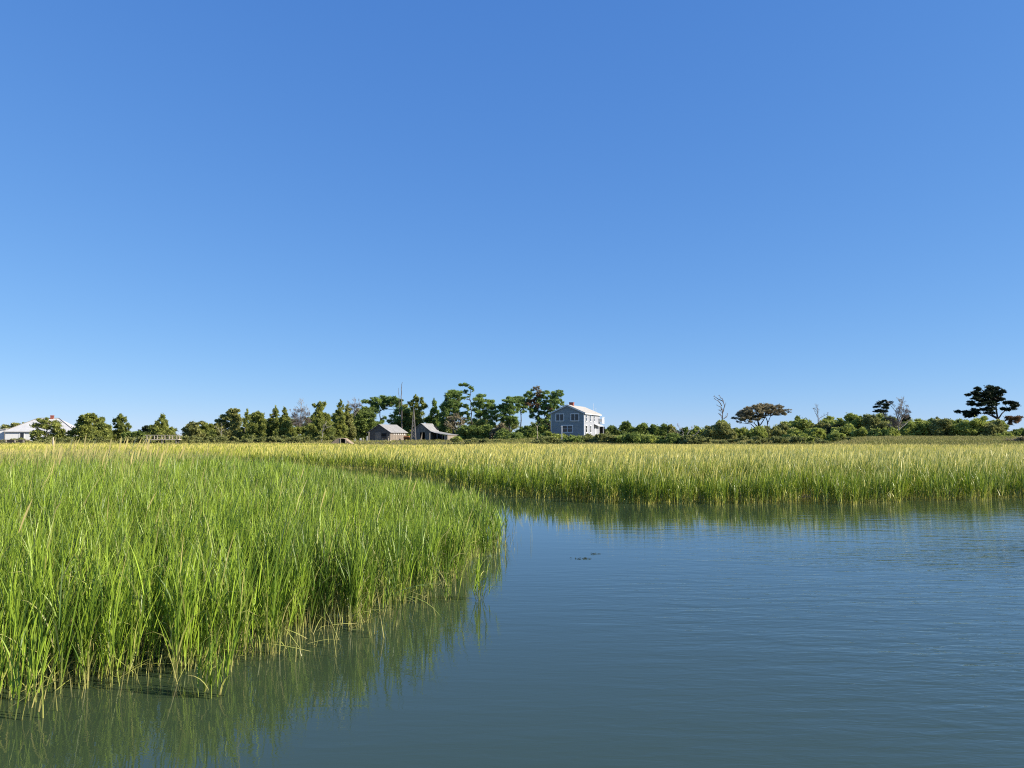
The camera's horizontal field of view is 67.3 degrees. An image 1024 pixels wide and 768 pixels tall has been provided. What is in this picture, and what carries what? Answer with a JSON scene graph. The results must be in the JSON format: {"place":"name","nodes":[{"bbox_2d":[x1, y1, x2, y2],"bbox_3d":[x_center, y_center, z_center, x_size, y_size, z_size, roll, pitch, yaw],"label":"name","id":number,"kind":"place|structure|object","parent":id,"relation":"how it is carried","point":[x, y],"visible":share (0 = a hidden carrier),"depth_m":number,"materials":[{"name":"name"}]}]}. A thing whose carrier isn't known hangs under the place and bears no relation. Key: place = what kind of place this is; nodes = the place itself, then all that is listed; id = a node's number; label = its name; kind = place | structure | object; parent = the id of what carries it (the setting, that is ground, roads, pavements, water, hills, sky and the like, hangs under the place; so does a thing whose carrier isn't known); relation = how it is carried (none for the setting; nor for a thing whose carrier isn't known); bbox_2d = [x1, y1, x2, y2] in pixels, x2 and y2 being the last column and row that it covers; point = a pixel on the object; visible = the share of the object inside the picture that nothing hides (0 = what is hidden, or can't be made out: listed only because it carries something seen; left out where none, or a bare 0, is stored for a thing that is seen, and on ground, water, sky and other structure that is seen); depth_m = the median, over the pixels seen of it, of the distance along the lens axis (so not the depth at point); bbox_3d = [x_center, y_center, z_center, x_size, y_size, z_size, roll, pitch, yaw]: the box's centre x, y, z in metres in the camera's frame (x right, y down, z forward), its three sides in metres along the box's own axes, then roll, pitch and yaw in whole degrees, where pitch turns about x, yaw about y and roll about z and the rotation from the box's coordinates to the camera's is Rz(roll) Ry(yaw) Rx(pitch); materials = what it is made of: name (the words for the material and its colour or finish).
{"place":"outdoors","nodes":[
{"label":"outdoors","id":0,"kind":"place"},
{"bbox_2d":[0,462,1023,767],"bbox_3d":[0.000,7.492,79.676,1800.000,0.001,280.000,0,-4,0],"label":"water","id":1,"kind":"structure","parent":0,"point":[802,632],"depth_m":7.09,"materials":[{"name":"blue liquid"}]},
{"bbox_2d":[0,557,82,719],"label":"grass clump","id":2,"kind":"object","parent":1,"relation":"in","point":[20,644],"visible":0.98,"depth_m":5.75,"materials":[{"name":"plant"}]},
{"bbox_2d":[183,615,242,698],"bbox_3d":[-2.436,2.247,6.256,0.520,0.723,0.383,0,-4,0],"label":"grass clump","id":3,"kind":"object","parent":1,"relation":"in","point":[210,672],"visible":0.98,"depth_m":6.22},
{"bbox_2d":[392,583,440,629],"bbox_3d":[-0.995,2.399,8.164,0.712,0.615,0.318,-2,-4,21],"label":"grass clump","id":4,"kind":"object","parent":1,"relation":"in","point":[395,617],"visible":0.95,"depth_m":8.32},
{"bbox_2d":[432,543,468,602],"bbox_3d":[-0.753,2.387,9.808,0.437,0.926,0.514,3,-5,-40],"label":"grass clump","id":5,"kind":"object","parent":1,"relation":"in","point":[446,576],"visible":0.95,"depth_m":9.78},
{"bbox_2d":[466,547,498,599],"bbox_3d":[-0.407,2.451,9.939,0.541,0.812,0.314,2,-4,-25],"label":"grass clump","id":6,"kind":"object","parent":1,"relation":"in","point":[478,577],"visible":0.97,"depth_m":9.89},
{"bbox_2d":[0,0,1023,435],"label":"sky","id":7,"kind":"structure","parent":0,"point":[650,212],"materials":[{"name":"blue"}]},
{"bbox_2d":[83,439,1023,610],"bbox_3d":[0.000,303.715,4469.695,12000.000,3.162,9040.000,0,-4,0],"label":"ground","id":8,"kind":"structure","parent":0,"point":[550,484],"depth_m":54.21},
{"bbox_2d":[0,421,23,428],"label":"windswept tree","id":9,"kind":"object","parent":8,"relation":"on","point":[5,426],"visible":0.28,"depth_m":212.52,"materials":[{"name":"green plant"}]},
{"bbox_2d":[0,415,76,440],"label":"house","id":10,"kind":"structure","parent":8,"relation":"on","point":[23,430],"depth_m":189.13,"materials":[{"name":"white paint"}]},
{"bbox_2d":[29,417,66,440],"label":"windswept tree","id":11,"kind":"object","parent":8,"relation":"on","point":[57,430],"visible":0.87,"depth_m":171.27,"materials":[{"name":"plant"}]},
{"bbox_2d":[64,412,112,441],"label":"bushy tree","id":12,"kind":"object","parent":8,"relation":"on","point":[84,427],"visible":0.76,"depth_m":172.61,"materials":[{"name":"green plant"}]},
{"bbox_2d":[110,413,131,440],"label":"cedar tree","id":13,"kind":"object","parent":8,"relation":"on","point":[119,426],"visible":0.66,"depth_m":177.10,"materials":[{"name":"green plant"}]},
{"bbox_2d":[121,430,145,437],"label":"shrub","id":14,"kind":"object","parent":8,"relation":"on","point":[138,433],"visible":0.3,"depth_m":166.05,"materials":[{"name":"green plant"}]},
{"bbox_2d":[144,413,178,438],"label":"cedar tree","id":15,"kind":"object","parent":8,"relation":"on","point":[158,428],"visible":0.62,"depth_m":178.35,"materials":[{"name":"green plant"}]},
{"bbox_2d":[146,435,181,443],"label":"footbridge","id":16,"kind":"object","parent":8,"relation":"on","point":[164,439],"visible":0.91,"depth_m":147.77,"materials":[{"name":"grey wood"}]},
{"bbox_2d":[180,420,205,440],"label":"windswept tree","id":17,"kind":"object","parent":8,"relation":"on","point":[190,428],"visible":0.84,"depth_m":180.97,"materials":[{"name":"green plant"}]},
{"bbox_2d":[199,421,216,439],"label":"bushy tree","id":18,"kind":"object","parent":8,"relation":"on","point":[207,429],"visible":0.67,"depth_m":184.67,"materials":[{"name":"green plant"}]},
{"bbox_2d":[213,408,243,440],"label":"windswept tree","id":19,"kind":"object","parent":8,"relation":"on","point":[232,416],"visible":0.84,"depth_m":188.53,"materials":[{"name":"green plant"}]},
{"bbox_2d":[238,408,249,436],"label":"cedar tree","id":20,"kind":"object","parent":8,"relation":"on","point":[242,429],"visible":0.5,"depth_m":187.49,"materials":[{"name":"green plant"}]},
{"bbox_2d":[241,410,270,439],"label":"bushy tree","id":21,"kind":"object","parent":8,"relation":"on","point":[256,428],"visible":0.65,"depth_m":180.31,"materials":[{"name":"green plant"}]},
{"bbox_2d":[0,436,531,720],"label":"marsh grass","id":22,"kind":"structure","parent":8,"relation":"on","point":[189,539],"depth_m":9.06,"materials":[{"name":"plant"}]},
{"bbox_2d":[266,405,279,440],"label":"cedar tree","id":23,"kind":"object","parent":8,"relation":"on","point":[272,424],"visible":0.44,"depth_m":183.09,"materials":[{"name":"green plant"}]},
{"bbox_2d":[272,406,294,436],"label":"cedar tree","id":24,"kind":"object","parent":8,"relation":"on","point":[285,428],"visible":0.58,"depth_m":180.19,"materials":[{"name":"green plant"}]},
{"bbox_2d":[291,426,305,437],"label":"shrub","id":25,"kind":"object","parent":8,"relation":"on","point":[299,431],"visible":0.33,"depth_m":189.45,"materials":[{"name":"green plant"}]},
{"bbox_2d":[289,398,310,426],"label":"dead tree","id":26,"kind":"object","parent":8,"relation":"on","point":[298,420],"visible":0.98,"depth_m":194.13,"materials":[{"name":"grey wood"}]},
{"bbox_2d":[304,400,335,440],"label":"cedar tree","id":27,"kind":"object","parent":8,"relation":"on","point":[314,428],"visible":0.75,"depth_m":176.55,"materials":[{"name":"green plant"}]},
{"bbox_2d":[332,399,349,438],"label":"cedar tree","id":28,"kind":"object","parent":8,"relation":"on","point":[341,427],"visible":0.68,"depth_m":182.93,"materials":[{"name":"green plant"}]},
{"bbox_2d":[332,438,353,443],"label":"plank hut","id":29,"kind":"object","parent":8,"relation":"on","point":[342,440],"visible":0.73,"depth_m":149.55,"materials":[{"name":"brown wood"}]},
{"bbox_2d":[344,404,356,440],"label":"cedar tree","id":30,"kind":"object","parent":8,"relation":"on","point":[351,434],"visible":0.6,"depth_m":187.19,"materials":[{"name":"green plant"}]},
{"bbox_2d":[347,397,361,425],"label":"dead tree","id":31,"kind":"object","parent":8,"relation":"on","point":[356,407],"visible":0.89,"depth_m":197.97,"materials":[{"name":"grey wood"}]},
{"bbox_2d":[177,411,550,440],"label":"woods","id":32,"kind":"object","parent":8,"relation":"on","point":[512,427],"visible":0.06,"depth_m":222.04,"materials":[{"name":"plant"}]},
{"bbox_2d":[351,405,379,439],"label":"bushy tree","id":33,"kind":"object","parent":8,"relation":"on","point":[364,421],"visible":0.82,"depth_m":198.20,"materials":[{"name":"green plant"}]},
{"bbox_2d":[361,395,403,423],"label":"pine tree","id":34,"kind":"object","parent":8,"relation":"on","point":[388,401],"visible":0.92,"depth_m":211.21,"materials":[{"name":"green plant"}]},
{"bbox_2d":[360,424,407,440],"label":"shed","id":35,"kind":"structure","parent":8,"relation":"on","point":[386,431],"depth_m":185.10,"materials":[{"name":"wood"}]},
{"bbox_2d":[386,406,410,428],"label":"pine tree","id":36,"kind":"object","parent":8,"relation":"on","point":[396,420],"visible":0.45,"depth_m":205.37,"materials":[{"name":"green plant"}]},
{"bbox_2d":[410,409,415,440],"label":"windmill tower","id":37,"kind":"structure","parent":8,"relation":"on","point":[414,426],"depth_m":175.57,"materials":[{"name":"metal"}]},
{"bbox_2d":[402,394,428,434],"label":"pine tree","id":38,"kind":"object","parent":8,"relation":"on","point":[415,406],"visible":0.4,"depth_m":203.20,"materials":[{"name":"green plant"}]},
{"bbox_2d":[410,423,456,439],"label":"barn","id":39,"kind":"structure","parent":8,"relation":"on","point":[423,430],"depth_m":180.80,"materials":[{"name":"wood"}]},
{"bbox_2d":[425,398,442,434],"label":"pine tree","id":40,"kind":"object","parent":8,"relation":"on","point":[430,418],"visible":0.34,"depth_m":207.26,"materials":[{"name":"green plant"}]},
{"bbox_2d":[436,389,463,434],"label":"pine tree","id":41,"kind":"object","parent":8,"relation":"on","point":[450,405],"visible":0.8,"depth_m":201.29,"materials":[{"name":"green plant"}]},
{"bbox_2d":[443,413,466,430],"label":"bare tree","id":42,"kind":"object","parent":8,"relation":"on","point":[451,422],"visible":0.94,"depth_m":192.09,"materials":[{"name":"brown plant"}]},
{"bbox_2d":[456,382,473,424],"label":"pine tree","id":43,"kind":"object","parent":8,"relation":"on","point":[468,418],"visible":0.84,"depth_m":203.86,"materials":[{"name":"green plant"}]},
{"bbox_2d":[454,425,475,439],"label":"shrub","id":44,"kind":"object","parent":8,"relation":"on","point":[464,432],"visible":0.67,"depth_m":186.35,"materials":[{"name":"green plant"}]},
{"bbox_2d":[471,423,493,438],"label":"shrub","id":45,"kind":"object","parent":8,"relation":"on","point":[482,432],"visible":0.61,"depth_m":184.06,"materials":[{"name":"green plant"}]},
{"bbox_2d":[470,393,498,427],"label":"pine tree","id":46,"kind":"object","parent":8,"relation":"on","point":[478,403],"visible":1,"depth_m":199.35,"materials":[{"name":"green plant"}]},
{"bbox_2d":[489,423,508,438],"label":"shrub","id":47,"kind":"object","parent":8,"relation":"on","point":[497,429],"visible":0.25,"depth_m":182.92,"materials":[{"name":"green plant"}]},
{"bbox_2d":[493,428,515,438],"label":"shrub","id":48,"kind":"object","parent":8,"relation":"on","point":[501,433],"visible":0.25,"depth_m":176.59,"materials":[{"name":"green plant"}]},
{"bbox_2d":[0,427,1010,444],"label":"undergrowth","id":49,"kind":"object","parent":8,"relation":"on","point":[703,439],"visible":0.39,"depth_m":155.52,"materials":[{"name":"plant"}]},
{"bbox_2d":[496,396,520,430],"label":"pine tree","id":50,"kind":"object","parent":8,"relation":"on","point":[506,408],"visible":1,"depth_m":196.83,"materials":[{"name":"green plant"}]},
{"bbox_2d":[0,442,1023,461],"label":"marsh grass","id":51,"kind":"structure","parent":8,"relation":"on","point":[239,448],"depth_m":84.33,"materials":[{"name":"plant"}]},
{"bbox_2d":[0,435,1023,446],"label":"meadow grass","id":52,"kind":"structure","parent":8,"relation":"on","point":[939,440],"depth_m":146.18,"materials":[{"name":"plant"}]},
{"bbox_2d":[502,432,523,439],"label":"shrub","id":53,"kind":"object","parent":8,"relation":"on","point":[518,435],"visible":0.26,"depth_m":170.45,"materials":[{"name":"green plant"}]},
{"bbox_2d":[512,396,527,426],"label":"pine tree","id":54,"kind":"object","parent":8,"relation":"on","point":[519,405],"visible":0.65,"depth_m":205.69,"materials":[{"name":"green plant"}]},
{"bbox_2d":[516,425,539,437],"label":"shrub","id":55,"kind":"object","parent":8,"relation":"on","point":[527,431],"visible":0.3,"depth_m":178.32,"materials":[{"name":"green plant"}]},
{"bbox_2d":[529,422,547,435],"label":"shrub","id":56,"kind":"object","parent":8,"relation":"on","point":[542,428],"visible":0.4,"depth_m":182.38,"materials":[{"name":"green plant"}]},
{"bbox_2d":[520,386,564,425],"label":"tall pine","id":57,"kind":"object","parent":8,"relation":"on","point":[554,401],"visible":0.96,"depth_m":199.61,"materials":[{"name":"green plant"}]},
{"bbox_2d":[531,436,562,444],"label":"shrub","id":58,"kind":"object","parent":8,"relation":"on","point":[542,440],"visible":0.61,"depth_m":148.36,"materials":[{"name":"green plant"}]},
{"bbox_2d":[559,434,584,442],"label":"shrub","id":59,"kind":"object","parent":8,"relation":"on","point":[573,438],"visible":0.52,"depth_m":156.43,"materials":[{"name":"green plant"}]},
{"bbox_2d":[549,402,604,436],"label":"house","id":60,"kind":"structure","parent":8,"relation":"on","point":[571,418],"depth_m":181.68,"materials":[{"name":"grey"}]},
{"bbox_2d":[555,413,563,420],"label":"window","id":61,"kind":"structure","parent":60,"relation":"in","point":[558,416],"depth_m":181.79,"materials":[{"name":"glass"}]},
{"bbox_2d":[561,425,572,432],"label":"window","id":62,"kind":"structure","parent":60,"relation":"in","point":[566,428],"depth_m":180.95,"materials":[{"name":"white paint"}]},
{"bbox_2d":[570,413,578,420],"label":"window","id":63,"kind":"structure","parent":60,"relation":"in","point":[573,416],"depth_m":180.59,"materials":[{"name":"glass"}]},
{"bbox_2d":[581,433,593,442],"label":"shrub","id":64,"kind":"object","parent":8,"relation":"on","point":[587,437],"visible":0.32,"depth_m":156.77,"materials":[{"name":"green plant"}]},
{"bbox_2d":[590,431,615,443],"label":"shrub","id":65,"kind":"object","parent":8,"relation":"on","point":[607,437],"visible":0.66,"depth_m":153.82,"materials":[{"name":"green plant"}]},
{"bbox_2d":[605,425,620,435],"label":"shrub","id":66,"kind":"object","parent":8,"relation":"on","point":[612,430],"visible":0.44,"depth_m":196.84,"materials":[{"name":"green plant"}]},
{"bbox_2d":[229,445,1023,504],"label":"marsh grass","id":67,"kind":"structure","parent":8,"relation":"on","point":[857,476],"depth_m":28.25,"materials":[{"name":"plant"}]},
{"bbox_2d":[618,420,634,433],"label":"shrub","id":68,"kind":"object","parent":8,"relation":"on","point":[625,427],"visible":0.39,"depth_m":196.99,"materials":[{"name":"green plant"}]},
{"bbox_2d":[613,432,643,443],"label":"shrub","id":69,"kind":"object","parent":8,"relation":"on","point":[631,438],"visible":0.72,"depth_m":152.16,"materials":[{"name":"green plant"}]},
{"bbox_2d":[634,422,652,434],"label":"shrub","id":70,"kind":"object","parent":8,"relation":"on","point":[641,428],"visible":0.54,"depth_m":196.85,"materials":[{"name":"green plant"}]},
{"bbox_2d":[637,432,660,444],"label":"shrub","id":71,"kind":"object","parent":8,"relation":"on","point":[649,438],"visible":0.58,"depth_m":151.94,"materials":[{"name":"green plant"}]},
{"bbox_2d":[650,423,668,435],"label":"shrub","id":72,"kind":"object","parent":8,"relation":"on","point":[655,430],"visible":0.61,"depth_m":196.60,"materials":[{"name":"green plant"}]},
{"bbox_2d":[656,433,680,443],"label":"shrub","id":73,"kind":"object","parent":8,"relation":"on","point":[671,438],"visible":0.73,"depth_m":150.45,"materials":[{"name":"green plant"}]},
{"bbox_2d":[667,424,678,434],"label":"shrub","id":74,"kind":"object","parent":8,"relation":"on","point":[670,429],"visible":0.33,"depth_m":196.87,"materials":[{"name":"green plant"}]},
{"bbox_2d":[676,434,701,444],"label":"shrub","id":75,"kind":"object","parent":8,"relation":"on","point":[690,439],"visible":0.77,"depth_m":148.06,"materials":[{"name":"green plant"}]},
{"bbox_2d":[685,425,703,436],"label":"shrub","id":76,"kind":"object","parent":8,"relation":"on","point":[694,431],"visible":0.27,"depth_m":173.07,"materials":[{"name":"green plant"}]},
{"bbox_2d":[700,421,737,439],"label":"shrub","id":77,"kind":"object","parent":8,"relation":"on","point":[722,430],"visible":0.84,"depth_m":165.85,"materials":[{"name":"green plant"}]},
{"bbox_2d":[733,426,747,438],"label":"shrub","id":78,"kind":"object","parent":8,"relation":"on","point":[740,432],"visible":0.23,"depth_m":170.01,"materials":[{"name":"green plant"}]},
{"bbox_2d":[744,425,767,439],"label":"shrub","id":79,"kind":"object","parent":8,"relation":"on","point":[760,431],"visible":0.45,"depth_m":166.10,"materials":[{"name":"green plant"}]},
{"bbox_2d":[731,403,791,427],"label":"spreading tree","id":80,"kind":"object","parent":8,"relation":"on","point":[744,413],"visible":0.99,"depth_m":172.70,"materials":[{"name":"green plant"}]},
{"bbox_2d":[764,425,786,437],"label":"shrub","id":81,"kind":"object","parent":8,"relation":"on","point":[777,431],"visible":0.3,"depth_m":170.08,"materials":[{"name":"green plant"}]},
{"bbox_2d":[778,422,793,432],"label":"shrub","id":82,"kind":"object","parent":8,"relation":"on","point":[785,427],"visible":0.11,"depth_m":180.79,"materials":[{"name":"green plant"}]},
{"bbox_2d":[781,427,803,437],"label":"shrub","id":83,"kind":"object","parent":8,"relation":"on","point":[793,432],"visible":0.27,"depth_m":161.12,"materials":[{"name":"green plant"}]},
{"bbox_2d":[789,415,811,431],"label":"shrub","id":84,"kind":"object","parent":8,"relation":"on","point":[799,424],"visible":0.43,"depth_m":182.06,"materials":[{"name":"green plant"}]},
{"bbox_2d":[797,433,815,442],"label":"shrub","id":85,"kind":"object","parent":8,"relation":"on","point":[809,438],"visible":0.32,"depth_m":152.74,"materials":[{"name":"green plant"}]},
{"bbox_2d":[804,427,826,438],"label":"shrub","id":86,"kind":"object","parent":8,"relation":"on","point":[816,432],"visible":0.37,"depth_m":158.26,"materials":[{"name":"green plant"}]},
{"bbox_2d":[809,422,830,431],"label":"shrub","id":87,"kind":"object","parent":8,"relation":"on","point":[822,425],"visible":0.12,"depth_m":178.32,"materials":[{"name":"green plant"}]},
{"bbox_2d":[825,424,841,434],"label":"shrub","id":88,"kind":"object","parent":8,"relation":"on","point":[828,428],"visible":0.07,"depth_m":172.81,"materials":[{"name":"green plant"}]},
{"bbox_2d":[825,429,845,441],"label":"shrub","id":89,"kind":"object","parent":8,"relation":"on","point":[833,434],"visible":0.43,"depth_m":155.04,"materials":[{"name":"green plant"}]},
{"bbox_2d":[701,413,984,430],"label":"thicket","id":90,"kind":"object","parent":8,"relation":"on","point":[830,420],"visible":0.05,"depth_m":187.57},
{"bbox_2d":[830,424,855,436],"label":"shrub","id":91,"kind":"object","parent":8,"relation":"on","point":[846,429],"visible":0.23,"depth_m":162.12,"materials":[{"name":"green plant"}]},
{"bbox_2d":[843,412,864,428],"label":"shrub","id":92,"kind":"object","parent":8,"relation":"on","point":[854,419],"visible":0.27,"depth_m":181.18,"materials":[{"name":"green plant"}]},
{"bbox_2d":[849,426,867,436],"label":"shrub","id":93,"kind":"object","parent":8,"relation":"on","point":[861,431],"visible":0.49,"depth_m":158.75,"materials":[{"name":"green plant"}]},
{"bbox_2d":[860,414,892,431],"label":"shrub","id":94,"kind":"object","parent":8,"relation":"on","point":[872,421],"visible":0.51,"depth_m":175.74,"materials":[{"name":"green plant"}]},
{"bbox_2d":[872,399,892,414],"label":"pine tree","id":95,"kind":"object","parent":8,"relation":"on","point":[879,404],"visible":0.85,"depth_m":189.99,"materials":[{"name":"green plant"}]},
{"bbox_2d":[866,427,900,436],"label":"shrub","id":96,"kind":"object","parent":8,"relation":"on","point":[891,431],"visible":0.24,"depth_m":152.14,"materials":[{"name":"green plant"}]},
{"bbox_2d":[882,397,911,429],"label":"dead tree","id":97,"kind":"object","parent":8,"relation":"on","point":[898,423],"visible":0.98,"depth_m":161.41,"materials":[{"name":"grey wood"}]},
{"bbox_2d":[899,420,931,435],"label":"shrub","id":98,"kind":"object","parent":8,"relation":"on","point":[916,428],"visible":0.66,"depth_m":172.59,"materials":[{"name":"green plant"}]},
{"bbox_2d":[925,417,954,435],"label":"shrub","id":99,"kind":"object","parent":8,"relation":"on","point":[939,427],"visible":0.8,"depth_m":170.06,"materials":[{"name":"green plant"}]},
{"bbox_2d":[947,415,988,435],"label":"shrub","id":100,"kind":"object","parent":8,"relation":"on","point":[973,427],"visible":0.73,"depth_m":167.44,"materials":[{"name":"green plant"}]},
{"bbox_2d":[953,384,1023,424],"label":"pine tree","id":101,"kind":"object","parent":8,"relation":"on","point":[992,395],"visible":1,"depth_m":177.18,"materials":[{"name":"green plant"}]},
{"bbox_2d":[980,419,1014,435],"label":"shrub","id":102,"kind":"object","parent":8,"relation":"on","point":[993,428],"visible":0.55,"depth_m":166.20,"materials":[{"name":"green plant"}]},
{"bbox_2d":[1008,427,1023,435],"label":"shrub","id":103,"kind":"object","parent":8,"relation":"on","point":[1018,432],"visible":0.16,"depth_m":174.27,"materials":[{"name":"green plant"}]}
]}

